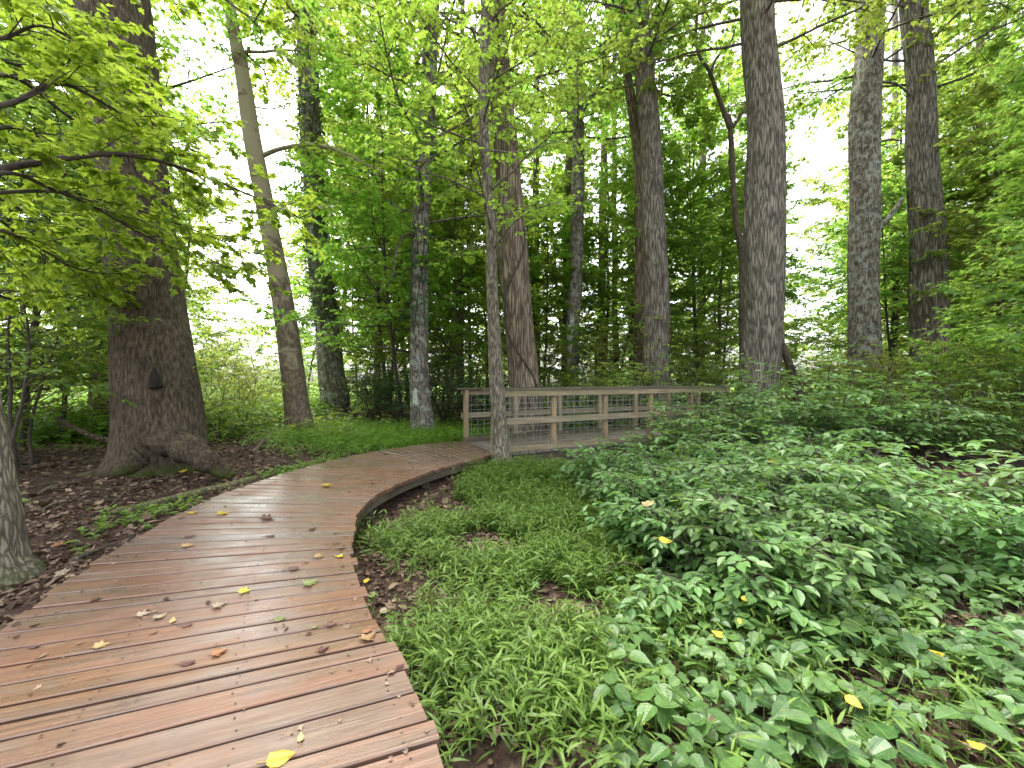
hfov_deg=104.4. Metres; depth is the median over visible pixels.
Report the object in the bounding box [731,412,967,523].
spicebush
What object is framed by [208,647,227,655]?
fallen leaf
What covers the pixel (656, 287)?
thick grey tree
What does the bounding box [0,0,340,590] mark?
maple tree
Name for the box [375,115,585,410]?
young maple tree
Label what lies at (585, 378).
leafy shrub
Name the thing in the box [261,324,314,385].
distant tree
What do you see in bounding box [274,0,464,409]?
tall broadleaf tree
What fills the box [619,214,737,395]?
distant tree
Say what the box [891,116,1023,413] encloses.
broadleaf tree
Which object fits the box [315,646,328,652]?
fallen leaf
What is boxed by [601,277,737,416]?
leafy shrub
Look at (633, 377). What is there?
leafy shrub
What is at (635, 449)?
spicebush
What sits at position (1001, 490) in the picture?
spicebush
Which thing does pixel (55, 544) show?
fallen leaf
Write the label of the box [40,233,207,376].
broadleaf tree
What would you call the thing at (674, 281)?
distant tree
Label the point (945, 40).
tall broadleaf tree
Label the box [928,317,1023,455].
leafy shrub
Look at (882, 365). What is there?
leafy shrub
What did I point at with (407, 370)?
distant tree
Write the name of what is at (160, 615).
fallen leaf
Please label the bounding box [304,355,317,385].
distant tree
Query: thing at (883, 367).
leafy shrub
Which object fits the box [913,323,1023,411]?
leafy shrub
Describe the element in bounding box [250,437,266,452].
fallen branch
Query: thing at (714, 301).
distant tree
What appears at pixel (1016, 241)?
broadleaf tree
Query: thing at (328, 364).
ivy clad tree
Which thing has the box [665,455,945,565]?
spicebush
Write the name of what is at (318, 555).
fallen leaf
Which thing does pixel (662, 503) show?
spicebush
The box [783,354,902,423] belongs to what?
leafy shrub
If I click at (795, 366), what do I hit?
leafy shrub
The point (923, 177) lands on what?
straight grey tree
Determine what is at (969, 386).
leafy shrub
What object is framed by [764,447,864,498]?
leafy shrub
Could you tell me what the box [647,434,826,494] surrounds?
spicebush
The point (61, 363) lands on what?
distant tree
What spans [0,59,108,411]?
broadleaf tree
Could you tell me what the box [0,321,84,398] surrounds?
distant tree
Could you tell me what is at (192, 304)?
broadleaf tree
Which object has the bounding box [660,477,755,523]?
leafy shrub
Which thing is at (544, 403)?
leafy shrub
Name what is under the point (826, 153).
sky
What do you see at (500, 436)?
slender tree
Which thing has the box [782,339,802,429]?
dead stem
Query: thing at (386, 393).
dark shrub
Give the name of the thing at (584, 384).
leafy shrub
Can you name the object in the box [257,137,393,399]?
young maple tree
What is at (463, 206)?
tall broadleaf tree
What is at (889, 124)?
tall broadleaf tree
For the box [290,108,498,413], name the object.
young maple tree
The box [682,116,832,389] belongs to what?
tall broadleaf tree
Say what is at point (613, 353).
leafy shrub
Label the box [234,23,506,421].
young maple tree
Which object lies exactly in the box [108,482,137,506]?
fallen branch
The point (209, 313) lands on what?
tall broadleaf tree
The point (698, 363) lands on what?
leafy shrub
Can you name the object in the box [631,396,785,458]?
spicebush
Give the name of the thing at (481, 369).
leafy shrub
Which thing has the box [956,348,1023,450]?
leafy shrub
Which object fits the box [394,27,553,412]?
tall broadleaf tree
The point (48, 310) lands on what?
leafy shrub
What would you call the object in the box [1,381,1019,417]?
meadow grass
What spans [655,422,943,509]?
spicebush
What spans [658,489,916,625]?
spicebush
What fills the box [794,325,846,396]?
distant tree
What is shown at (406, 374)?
dark shrub
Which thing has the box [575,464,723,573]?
spicebush
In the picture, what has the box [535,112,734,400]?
young maple tree
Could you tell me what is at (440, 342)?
distant tree
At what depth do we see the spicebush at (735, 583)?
2.39 m
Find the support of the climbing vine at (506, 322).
attached to the fluted brown tree at (518, 312)
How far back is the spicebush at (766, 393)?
7.84 m
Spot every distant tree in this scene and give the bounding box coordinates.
[0,180,76,350]
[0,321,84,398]
[3,311,54,397]
[26,304,86,398]
[30,324,88,397]
[73,254,215,358]
[181,223,261,390]
[190,319,228,394]
[190,321,244,391]
[221,89,406,363]
[223,317,280,387]
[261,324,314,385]
[265,308,345,394]
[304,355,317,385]
[306,144,467,397]
[307,322,373,392]
[311,295,407,393]
[344,337,365,376]
[354,295,409,385]
[382,246,506,386]
[428,313,465,402]
[433,190,558,373]
[444,325,485,401]
[476,242,579,386]
[479,102,634,362]
[540,313,579,382]
[559,309,611,385]
[560,275,628,380]
[583,159,714,370]
[607,314,632,379]
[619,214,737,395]
[670,315,691,395]
[671,180,808,398]
[672,300,738,385]
[722,245,811,384]
[726,311,801,397]
[780,331,815,398]
[784,143,908,364]
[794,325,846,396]
[802,302,890,397]
[803,351,825,378]
[827,303,901,387]
[836,253,972,395]
[882,189,1023,398]
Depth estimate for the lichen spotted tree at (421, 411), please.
9.78 m
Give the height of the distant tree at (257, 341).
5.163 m
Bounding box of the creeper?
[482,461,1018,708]
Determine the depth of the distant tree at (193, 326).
33.77 m
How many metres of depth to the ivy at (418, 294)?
9.79 m
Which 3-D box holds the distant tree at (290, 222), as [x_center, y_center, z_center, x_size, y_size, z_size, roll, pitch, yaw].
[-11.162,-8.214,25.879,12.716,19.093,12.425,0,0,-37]
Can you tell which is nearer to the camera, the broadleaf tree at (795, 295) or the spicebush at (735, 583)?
the spicebush at (735, 583)
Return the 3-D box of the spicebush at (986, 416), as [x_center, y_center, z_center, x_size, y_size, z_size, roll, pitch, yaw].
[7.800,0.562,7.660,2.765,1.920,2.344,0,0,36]
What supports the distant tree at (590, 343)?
on the ground at (502, 757)
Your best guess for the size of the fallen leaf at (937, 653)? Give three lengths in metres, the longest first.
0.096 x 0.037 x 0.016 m
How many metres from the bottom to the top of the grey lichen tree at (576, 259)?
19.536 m
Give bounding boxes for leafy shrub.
[0,294,107,411]
[0,303,107,430]
[0,351,102,442]
[44,381,108,431]
[70,307,249,396]
[193,318,279,411]
[197,356,289,434]
[200,373,279,441]
[209,340,313,411]
[238,355,317,399]
[307,358,387,410]
[329,305,443,414]
[400,310,506,420]
[428,306,533,412]
[428,342,508,423]
[486,320,620,427]
[506,373,570,427]
[508,349,604,429]
[536,292,642,413]
[540,277,686,412]
[541,351,632,423]
[544,395,584,429]
[546,395,628,430]
[564,350,642,423]
[584,362,657,425]
[587,336,683,425]
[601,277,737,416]
[625,330,740,417]
[637,446,700,485]
[638,322,738,415]
[648,368,726,419]
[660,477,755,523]
[670,301,832,404]
[684,356,739,414]
[688,354,784,406]
[717,450,806,510]
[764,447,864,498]
[780,316,920,439]
[780,334,879,426]
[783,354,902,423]
[821,339,936,411]
[829,335,986,431]
[841,362,1003,450]
[846,297,1023,435]
[880,360,1023,456]
[907,352,1023,452]
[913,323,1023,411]
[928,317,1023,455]
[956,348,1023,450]
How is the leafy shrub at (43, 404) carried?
on the ground at (502, 757)
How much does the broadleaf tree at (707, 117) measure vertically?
12.226 m
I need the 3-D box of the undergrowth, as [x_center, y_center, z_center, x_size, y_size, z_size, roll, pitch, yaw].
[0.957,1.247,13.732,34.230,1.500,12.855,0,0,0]
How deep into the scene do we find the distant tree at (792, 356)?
23.42 m
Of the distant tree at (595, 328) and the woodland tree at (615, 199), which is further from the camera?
the distant tree at (595, 328)
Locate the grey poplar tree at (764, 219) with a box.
[597,0,954,438]
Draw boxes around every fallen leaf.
[28,644,40,648]
[51,541,62,546]
[53,568,69,575]
[91,640,109,647]
[135,609,149,615]
[150,613,165,620]
[175,623,192,626]
[176,660,194,665]
[182,543,193,546]
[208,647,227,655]
[209,601,227,608]
[237,587,250,592]
[256,750,295,767]
[259,514,273,519]
[271,616,285,621]
[282,566,299,570]
[297,732,303,747]
[299,578,318,585]
[313,553,324,557]
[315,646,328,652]
[325,621,335,626]
[357,629,371,632]
[358,631,375,643]
[642,501,655,505]
[656,536,671,542]
[710,630,722,637]
[840,690,862,708]
[928,649,943,656]
[958,740,985,749]
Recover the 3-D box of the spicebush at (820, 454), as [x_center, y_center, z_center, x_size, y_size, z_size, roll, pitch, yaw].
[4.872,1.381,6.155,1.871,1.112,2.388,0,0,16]
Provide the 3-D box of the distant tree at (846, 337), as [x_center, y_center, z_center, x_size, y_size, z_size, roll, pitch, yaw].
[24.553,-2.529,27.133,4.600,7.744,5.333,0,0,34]
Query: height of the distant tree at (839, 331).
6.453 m
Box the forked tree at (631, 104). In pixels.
[519,0,719,411]
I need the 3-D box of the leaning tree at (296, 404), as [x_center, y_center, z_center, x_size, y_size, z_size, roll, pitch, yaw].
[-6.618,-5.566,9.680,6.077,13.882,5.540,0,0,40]
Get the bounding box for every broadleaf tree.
[0,0,87,312]
[0,9,219,446]
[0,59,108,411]
[0,95,211,443]
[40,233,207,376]
[160,73,225,323]
[168,92,270,337]
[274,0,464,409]
[287,0,421,305]
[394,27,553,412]
[405,27,548,377]
[469,77,600,381]
[540,51,685,383]
[604,0,801,383]
[605,78,792,382]
[631,195,833,384]
[669,49,826,385]
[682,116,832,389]
[786,174,1023,414]
[803,114,1023,369]
[809,55,1023,331]
[817,0,1016,359]
[826,174,975,352]
[853,22,1023,414]
[880,0,1023,423]
[880,51,1023,328]
[880,194,1023,374]
[881,0,1022,407]
[883,162,1023,398]
[888,0,1023,299]
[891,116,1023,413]
[897,214,1023,409]
[898,102,1023,406]
[947,101,1021,410]
[974,172,1023,298]
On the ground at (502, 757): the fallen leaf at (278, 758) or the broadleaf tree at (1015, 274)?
the broadleaf tree at (1015, 274)
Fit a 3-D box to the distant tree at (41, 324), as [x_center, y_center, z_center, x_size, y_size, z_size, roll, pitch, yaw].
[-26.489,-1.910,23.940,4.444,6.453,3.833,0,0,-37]
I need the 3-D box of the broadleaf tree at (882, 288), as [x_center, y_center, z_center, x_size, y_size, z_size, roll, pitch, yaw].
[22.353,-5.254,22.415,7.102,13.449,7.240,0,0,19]
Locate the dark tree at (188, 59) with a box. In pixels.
[0,0,272,436]
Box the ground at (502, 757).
[0,385,1023,767]
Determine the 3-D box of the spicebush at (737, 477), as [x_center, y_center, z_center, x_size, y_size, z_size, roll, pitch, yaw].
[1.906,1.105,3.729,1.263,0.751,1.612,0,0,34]
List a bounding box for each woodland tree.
[373,28,380,389]
[457,1,464,384]
[532,0,540,380]
[561,1,572,408]
[596,7,609,401]
[611,4,618,403]
[627,66,634,396]
[697,0,706,398]
[889,0,901,398]
[974,10,989,407]
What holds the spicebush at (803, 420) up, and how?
on the ground at (502, 757)
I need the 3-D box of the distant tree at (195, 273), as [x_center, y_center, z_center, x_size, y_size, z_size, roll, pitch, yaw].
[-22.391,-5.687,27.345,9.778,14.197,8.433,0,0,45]
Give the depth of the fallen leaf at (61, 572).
2.54 m
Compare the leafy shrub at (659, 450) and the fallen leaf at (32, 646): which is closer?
the fallen leaf at (32, 646)
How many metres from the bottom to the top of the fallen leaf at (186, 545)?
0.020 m
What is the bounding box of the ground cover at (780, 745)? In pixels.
[586,514,1023,767]
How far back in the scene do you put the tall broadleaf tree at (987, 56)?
13.30 m
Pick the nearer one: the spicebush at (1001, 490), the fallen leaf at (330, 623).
the fallen leaf at (330, 623)
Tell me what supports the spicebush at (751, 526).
on the ground at (502, 757)
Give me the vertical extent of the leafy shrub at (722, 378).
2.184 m
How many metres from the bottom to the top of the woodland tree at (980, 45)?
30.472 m
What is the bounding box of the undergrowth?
[27,398,1023,456]
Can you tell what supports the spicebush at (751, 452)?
on the ground at (502, 757)
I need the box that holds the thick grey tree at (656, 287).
[515,0,739,423]
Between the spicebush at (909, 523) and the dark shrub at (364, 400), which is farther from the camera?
the dark shrub at (364, 400)
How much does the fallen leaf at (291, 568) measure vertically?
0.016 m
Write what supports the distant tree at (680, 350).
on the ground at (502, 757)
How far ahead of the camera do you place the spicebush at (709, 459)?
4.70 m
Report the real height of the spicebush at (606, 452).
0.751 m
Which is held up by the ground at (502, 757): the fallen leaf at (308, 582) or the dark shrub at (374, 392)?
the dark shrub at (374, 392)
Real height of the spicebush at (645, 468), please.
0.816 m
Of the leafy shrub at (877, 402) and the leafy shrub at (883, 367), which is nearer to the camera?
the leafy shrub at (877, 402)
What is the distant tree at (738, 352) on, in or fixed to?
on the ground at (502, 757)
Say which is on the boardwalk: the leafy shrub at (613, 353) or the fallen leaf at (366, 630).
the fallen leaf at (366, 630)
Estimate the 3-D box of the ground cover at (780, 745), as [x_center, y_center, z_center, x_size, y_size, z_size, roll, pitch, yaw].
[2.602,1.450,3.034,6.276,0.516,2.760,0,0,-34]
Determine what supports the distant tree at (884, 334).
on the ground at (502, 757)
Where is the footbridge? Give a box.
[456,386,755,462]
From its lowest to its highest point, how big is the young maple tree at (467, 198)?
8.553 m
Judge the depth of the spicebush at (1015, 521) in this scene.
2.78 m
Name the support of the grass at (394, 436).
on the ground at (502, 757)
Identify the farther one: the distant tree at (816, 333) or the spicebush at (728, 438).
the distant tree at (816, 333)
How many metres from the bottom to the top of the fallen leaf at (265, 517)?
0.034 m
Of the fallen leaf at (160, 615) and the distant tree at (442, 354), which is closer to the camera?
the fallen leaf at (160, 615)
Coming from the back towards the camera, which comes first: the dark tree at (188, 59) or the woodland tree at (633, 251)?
the woodland tree at (633, 251)
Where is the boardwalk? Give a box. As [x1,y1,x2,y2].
[0,441,492,767]
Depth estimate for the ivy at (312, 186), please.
13.68 m
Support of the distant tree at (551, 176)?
on the ground at (502, 757)
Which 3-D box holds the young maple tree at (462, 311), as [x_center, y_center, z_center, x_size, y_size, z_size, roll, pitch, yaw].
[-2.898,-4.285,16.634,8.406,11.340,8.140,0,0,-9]
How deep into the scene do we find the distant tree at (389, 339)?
26.31 m
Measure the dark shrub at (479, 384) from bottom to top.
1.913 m
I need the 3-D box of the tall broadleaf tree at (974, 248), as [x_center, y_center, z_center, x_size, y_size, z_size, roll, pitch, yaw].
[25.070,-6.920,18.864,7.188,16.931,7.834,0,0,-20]
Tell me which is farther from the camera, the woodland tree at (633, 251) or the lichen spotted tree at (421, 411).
the woodland tree at (633, 251)
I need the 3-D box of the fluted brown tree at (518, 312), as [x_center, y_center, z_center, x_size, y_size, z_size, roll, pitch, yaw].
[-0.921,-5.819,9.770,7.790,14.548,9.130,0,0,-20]
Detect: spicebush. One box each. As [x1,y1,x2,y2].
[554,442,658,495]
[574,455,707,523]
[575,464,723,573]
[584,441,666,477]
[592,430,686,465]
[601,442,775,488]
[603,470,845,636]
[608,435,745,470]
[610,482,786,571]
[618,471,765,526]
[623,413,740,465]
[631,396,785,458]
[631,400,802,465]
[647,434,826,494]
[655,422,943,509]
[656,380,766,442]
[657,416,808,467]
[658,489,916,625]
[660,457,796,513]
[663,482,847,575]
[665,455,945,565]
[694,366,856,454]
[703,442,887,508]
[707,453,850,533]
[717,390,891,458]
[719,352,868,443]
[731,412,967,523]
[748,502,953,597]
[760,459,1000,558]
[762,425,1010,516]
[762,435,937,492]
[768,347,960,459]
[829,366,1023,459]
[850,392,1023,462]
[919,493,1023,591]
[934,468,1023,531]
[944,447,1023,541]
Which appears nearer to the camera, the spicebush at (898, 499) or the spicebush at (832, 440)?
the spicebush at (898, 499)
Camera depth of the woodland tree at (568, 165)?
19.82 m
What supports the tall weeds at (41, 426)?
on the ground at (502, 757)
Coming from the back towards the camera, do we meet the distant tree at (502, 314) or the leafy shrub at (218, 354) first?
the distant tree at (502, 314)
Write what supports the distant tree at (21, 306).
on the ground at (502, 757)
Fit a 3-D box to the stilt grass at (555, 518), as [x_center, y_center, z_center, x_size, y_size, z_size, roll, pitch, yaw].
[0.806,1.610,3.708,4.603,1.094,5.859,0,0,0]
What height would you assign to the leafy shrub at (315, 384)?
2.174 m
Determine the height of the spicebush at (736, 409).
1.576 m
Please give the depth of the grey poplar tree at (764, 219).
10.50 m
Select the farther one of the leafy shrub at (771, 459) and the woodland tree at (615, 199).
the woodland tree at (615, 199)
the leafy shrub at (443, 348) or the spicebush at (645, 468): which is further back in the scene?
the leafy shrub at (443, 348)
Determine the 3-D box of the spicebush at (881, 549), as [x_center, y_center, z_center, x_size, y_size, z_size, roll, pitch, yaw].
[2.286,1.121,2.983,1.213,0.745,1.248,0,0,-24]
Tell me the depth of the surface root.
4.43 m
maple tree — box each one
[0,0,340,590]
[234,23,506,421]
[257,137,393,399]
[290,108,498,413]
[300,179,479,408]
[302,172,477,366]
[341,173,544,412]
[354,114,545,419]
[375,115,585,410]
[462,189,643,407]
[531,123,684,396]
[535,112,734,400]
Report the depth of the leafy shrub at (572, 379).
12.12 m
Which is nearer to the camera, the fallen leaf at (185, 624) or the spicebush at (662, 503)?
the fallen leaf at (185, 624)
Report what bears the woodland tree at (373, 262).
on the ground at (502, 757)
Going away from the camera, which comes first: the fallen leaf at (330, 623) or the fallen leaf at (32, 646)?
the fallen leaf at (32, 646)
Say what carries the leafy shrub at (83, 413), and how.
on the ground at (502, 757)
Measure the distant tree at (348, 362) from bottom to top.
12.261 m
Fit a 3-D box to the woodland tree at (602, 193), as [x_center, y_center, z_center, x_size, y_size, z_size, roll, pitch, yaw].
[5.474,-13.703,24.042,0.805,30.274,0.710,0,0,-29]
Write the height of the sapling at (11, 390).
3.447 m
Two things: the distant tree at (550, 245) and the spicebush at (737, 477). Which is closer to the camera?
the spicebush at (737, 477)
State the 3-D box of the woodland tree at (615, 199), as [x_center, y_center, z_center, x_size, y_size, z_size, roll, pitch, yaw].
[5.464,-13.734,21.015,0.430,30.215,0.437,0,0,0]
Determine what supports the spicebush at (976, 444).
on the ground at (502, 757)
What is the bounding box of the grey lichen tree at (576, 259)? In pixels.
[476,0,701,426]
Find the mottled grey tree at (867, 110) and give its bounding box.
[708,0,1023,430]
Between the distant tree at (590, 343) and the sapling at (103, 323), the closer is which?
the sapling at (103, 323)
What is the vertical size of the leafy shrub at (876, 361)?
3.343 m
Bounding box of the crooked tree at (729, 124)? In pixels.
[655,0,745,379]
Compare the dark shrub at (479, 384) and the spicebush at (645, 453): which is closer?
the spicebush at (645, 453)
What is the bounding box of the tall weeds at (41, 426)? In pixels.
[2,393,351,448]
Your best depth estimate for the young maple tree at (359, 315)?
16.05 m
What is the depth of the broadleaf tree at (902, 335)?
19.54 m
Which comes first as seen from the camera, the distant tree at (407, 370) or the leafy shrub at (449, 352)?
the leafy shrub at (449, 352)
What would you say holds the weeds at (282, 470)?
on the ground at (502, 757)
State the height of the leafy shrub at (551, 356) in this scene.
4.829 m
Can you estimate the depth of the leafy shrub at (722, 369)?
11.23 m
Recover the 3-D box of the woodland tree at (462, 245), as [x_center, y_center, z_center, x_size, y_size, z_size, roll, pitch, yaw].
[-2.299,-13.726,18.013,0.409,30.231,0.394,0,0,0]
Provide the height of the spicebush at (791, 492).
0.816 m
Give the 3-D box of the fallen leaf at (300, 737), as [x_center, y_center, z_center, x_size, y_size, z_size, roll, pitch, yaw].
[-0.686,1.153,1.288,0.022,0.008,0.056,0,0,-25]
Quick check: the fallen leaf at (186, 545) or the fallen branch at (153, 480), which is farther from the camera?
the fallen branch at (153, 480)
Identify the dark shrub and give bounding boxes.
[325,358,401,421]
[343,366,409,418]
[353,359,442,422]
[375,349,458,407]
[404,361,479,422]
[433,363,505,426]
[442,365,508,426]
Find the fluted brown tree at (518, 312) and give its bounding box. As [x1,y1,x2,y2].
[329,0,650,433]
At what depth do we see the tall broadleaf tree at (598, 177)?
20.01 m
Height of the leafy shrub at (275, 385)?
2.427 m
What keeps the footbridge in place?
on the ground at (502, 757)
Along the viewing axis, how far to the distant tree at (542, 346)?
24.74 m
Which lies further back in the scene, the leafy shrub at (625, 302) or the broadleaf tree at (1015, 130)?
the leafy shrub at (625, 302)
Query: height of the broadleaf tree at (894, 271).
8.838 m
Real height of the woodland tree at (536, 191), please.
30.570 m
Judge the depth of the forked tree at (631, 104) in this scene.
14.33 m
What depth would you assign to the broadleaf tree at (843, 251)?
17.51 m
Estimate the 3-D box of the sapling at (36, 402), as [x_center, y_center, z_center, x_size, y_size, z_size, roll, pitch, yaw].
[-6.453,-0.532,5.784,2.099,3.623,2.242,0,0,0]
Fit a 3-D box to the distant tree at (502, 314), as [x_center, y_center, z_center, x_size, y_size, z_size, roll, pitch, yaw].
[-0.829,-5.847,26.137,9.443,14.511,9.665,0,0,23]
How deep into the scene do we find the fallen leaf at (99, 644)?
1.75 m
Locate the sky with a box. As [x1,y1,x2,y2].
[0,0,1023,385]
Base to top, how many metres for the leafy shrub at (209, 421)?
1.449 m
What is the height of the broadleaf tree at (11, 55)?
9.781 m
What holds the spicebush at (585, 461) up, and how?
on the ground at (502, 757)
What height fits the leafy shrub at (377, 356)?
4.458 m
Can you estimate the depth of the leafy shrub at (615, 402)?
11.91 m
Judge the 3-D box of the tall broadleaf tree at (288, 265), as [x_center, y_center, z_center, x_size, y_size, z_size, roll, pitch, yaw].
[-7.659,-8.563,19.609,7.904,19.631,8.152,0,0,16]
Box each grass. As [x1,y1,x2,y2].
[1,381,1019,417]
[217,416,490,457]
[354,451,1023,767]
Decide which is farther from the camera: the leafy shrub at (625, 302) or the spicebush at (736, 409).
the leafy shrub at (625, 302)
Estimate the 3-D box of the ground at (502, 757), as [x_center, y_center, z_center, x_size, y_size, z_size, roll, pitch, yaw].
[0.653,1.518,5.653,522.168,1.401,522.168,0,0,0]
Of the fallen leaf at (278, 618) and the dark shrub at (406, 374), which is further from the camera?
the dark shrub at (406, 374)
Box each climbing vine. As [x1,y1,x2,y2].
[480,140,497,329]
[504,226,541,431]
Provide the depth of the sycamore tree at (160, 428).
5.39 m
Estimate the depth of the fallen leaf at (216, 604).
2.06 m
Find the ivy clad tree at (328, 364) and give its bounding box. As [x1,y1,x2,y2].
[151,0,423,416]
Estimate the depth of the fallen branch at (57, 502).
3.92 m
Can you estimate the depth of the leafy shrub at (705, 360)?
11.63 m
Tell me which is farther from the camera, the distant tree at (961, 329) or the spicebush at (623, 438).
the distant tree at (961, 329)
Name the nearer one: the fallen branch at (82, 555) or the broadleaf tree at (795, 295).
the fallen branch at (82, 555)
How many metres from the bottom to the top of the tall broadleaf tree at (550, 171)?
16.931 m
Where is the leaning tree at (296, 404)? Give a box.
[188,0,383,430]
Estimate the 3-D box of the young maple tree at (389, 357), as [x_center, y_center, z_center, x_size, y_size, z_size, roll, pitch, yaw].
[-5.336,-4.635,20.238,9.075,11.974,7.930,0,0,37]
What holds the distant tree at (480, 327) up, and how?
on the ground at (502, 757)
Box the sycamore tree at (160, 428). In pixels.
[20,0,422,479]
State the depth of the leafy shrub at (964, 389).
7.90 m
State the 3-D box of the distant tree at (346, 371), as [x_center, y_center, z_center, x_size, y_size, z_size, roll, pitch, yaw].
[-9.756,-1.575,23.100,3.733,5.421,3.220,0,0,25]
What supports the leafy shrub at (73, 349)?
on the ground at (502, 757)
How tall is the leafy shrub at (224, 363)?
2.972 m
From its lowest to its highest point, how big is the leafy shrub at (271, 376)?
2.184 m
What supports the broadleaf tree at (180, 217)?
on the ground at (502, 757)
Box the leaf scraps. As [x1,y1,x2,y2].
[10,443,476,763]
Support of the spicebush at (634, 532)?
on the ground at (502, 757)
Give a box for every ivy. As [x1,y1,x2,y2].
[291,0,344,330]
[404,221,439,333]
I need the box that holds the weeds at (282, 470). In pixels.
[20,442,439,557]
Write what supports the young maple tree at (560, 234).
on the ground at (502, 757)
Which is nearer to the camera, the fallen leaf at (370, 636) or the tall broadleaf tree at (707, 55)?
the fallen leaf at (370, 636)
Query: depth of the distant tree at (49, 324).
22.99 m
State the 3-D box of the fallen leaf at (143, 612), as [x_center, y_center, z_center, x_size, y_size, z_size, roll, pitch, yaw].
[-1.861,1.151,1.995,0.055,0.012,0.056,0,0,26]
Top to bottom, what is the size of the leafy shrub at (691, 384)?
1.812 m
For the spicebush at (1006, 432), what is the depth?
6.84 m
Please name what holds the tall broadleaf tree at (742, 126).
on the ground at (502, 757)
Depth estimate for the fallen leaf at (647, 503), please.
2.65 m
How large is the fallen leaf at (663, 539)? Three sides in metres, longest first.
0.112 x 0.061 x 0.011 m
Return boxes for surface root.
[111,475,259,514]
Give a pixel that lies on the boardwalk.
(131, 694)
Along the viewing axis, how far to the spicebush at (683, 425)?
6.58 m
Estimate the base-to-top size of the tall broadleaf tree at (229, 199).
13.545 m
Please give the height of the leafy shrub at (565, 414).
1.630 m
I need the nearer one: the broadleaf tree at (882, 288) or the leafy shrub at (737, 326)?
the leafy shrub at (737, 326)
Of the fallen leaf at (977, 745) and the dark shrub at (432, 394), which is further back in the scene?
the dark shrub at (432, 394)
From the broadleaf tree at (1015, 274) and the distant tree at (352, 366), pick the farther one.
the distant tree at (352, 366)
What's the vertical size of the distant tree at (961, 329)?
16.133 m
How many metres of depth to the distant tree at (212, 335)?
26.58 m
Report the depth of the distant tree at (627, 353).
24.63 m
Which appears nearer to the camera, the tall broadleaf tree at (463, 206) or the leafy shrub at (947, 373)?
the leafy shrub at (947, 373)
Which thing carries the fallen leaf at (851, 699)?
on the ground cover at (780, 745)
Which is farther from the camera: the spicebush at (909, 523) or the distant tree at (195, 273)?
the distant tree at (195, 273)
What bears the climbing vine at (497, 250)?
attached to the slender tree at (500, 436)
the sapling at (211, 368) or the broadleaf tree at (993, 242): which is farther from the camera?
the broadleaf tree at (993, 242)
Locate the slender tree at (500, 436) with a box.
[332,0,621,464]
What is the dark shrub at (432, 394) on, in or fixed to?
on the ground at (502, 757)
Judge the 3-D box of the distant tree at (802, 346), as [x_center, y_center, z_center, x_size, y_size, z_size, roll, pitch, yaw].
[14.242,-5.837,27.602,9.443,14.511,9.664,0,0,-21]
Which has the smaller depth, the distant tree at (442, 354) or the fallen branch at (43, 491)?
the fallen branch at (43, 491)
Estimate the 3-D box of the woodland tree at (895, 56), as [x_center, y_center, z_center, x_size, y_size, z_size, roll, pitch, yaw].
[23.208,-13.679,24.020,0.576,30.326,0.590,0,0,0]
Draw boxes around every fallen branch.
[36,481,76,495]
[43,500,66,509]
[53,416,107,442]
[67,542,115,562]
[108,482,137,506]
[141,474,182,483]
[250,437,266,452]
[593,562,650,581]
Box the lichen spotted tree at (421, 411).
[272,0,565,434]
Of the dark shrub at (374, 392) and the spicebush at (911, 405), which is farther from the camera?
the dark shrub at (374, 392)
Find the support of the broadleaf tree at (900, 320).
on the ground at (502, 757)
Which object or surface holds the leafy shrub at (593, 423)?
on the ground at (502, 757)
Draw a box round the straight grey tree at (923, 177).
[783,0,1023,428]
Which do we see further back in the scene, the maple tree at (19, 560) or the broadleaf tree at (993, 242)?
the broadleaf tree at (993, 242)
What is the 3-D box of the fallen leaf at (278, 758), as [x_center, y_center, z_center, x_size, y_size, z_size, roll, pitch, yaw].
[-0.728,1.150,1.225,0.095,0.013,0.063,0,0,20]
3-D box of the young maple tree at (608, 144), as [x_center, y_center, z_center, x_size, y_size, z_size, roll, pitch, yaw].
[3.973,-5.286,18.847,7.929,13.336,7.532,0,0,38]
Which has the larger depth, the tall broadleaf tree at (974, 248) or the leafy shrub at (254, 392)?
the tall broadleaf tree at (974, 248)
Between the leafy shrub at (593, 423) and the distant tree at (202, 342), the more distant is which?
the distant tree at (202, 342)
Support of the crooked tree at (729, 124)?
on the ground at (502, 757)
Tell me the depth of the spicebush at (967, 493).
3.88 m
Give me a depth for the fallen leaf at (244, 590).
2.21 m
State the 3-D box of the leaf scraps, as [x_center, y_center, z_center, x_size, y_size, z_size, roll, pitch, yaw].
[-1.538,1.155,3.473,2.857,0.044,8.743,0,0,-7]
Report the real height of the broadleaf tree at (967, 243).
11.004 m
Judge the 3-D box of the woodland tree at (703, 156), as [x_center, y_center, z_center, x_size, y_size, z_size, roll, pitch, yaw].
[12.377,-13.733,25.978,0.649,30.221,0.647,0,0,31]
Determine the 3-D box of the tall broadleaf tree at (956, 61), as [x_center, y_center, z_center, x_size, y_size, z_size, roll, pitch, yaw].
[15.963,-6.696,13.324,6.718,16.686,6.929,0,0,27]
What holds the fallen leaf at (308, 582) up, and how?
on the boardwalk
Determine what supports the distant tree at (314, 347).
on the ground at (502, 757)
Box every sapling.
[0,196,91,478]
[0,212,107,467]
[0,261,161,449]
[72,303,260,421]
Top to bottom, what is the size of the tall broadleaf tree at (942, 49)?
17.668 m
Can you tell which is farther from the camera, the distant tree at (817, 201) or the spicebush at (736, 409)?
the distant tree at (817, 201)
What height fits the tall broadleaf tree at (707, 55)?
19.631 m
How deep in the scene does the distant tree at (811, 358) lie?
80.14 m
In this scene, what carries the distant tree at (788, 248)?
on the ground at (502, 757)

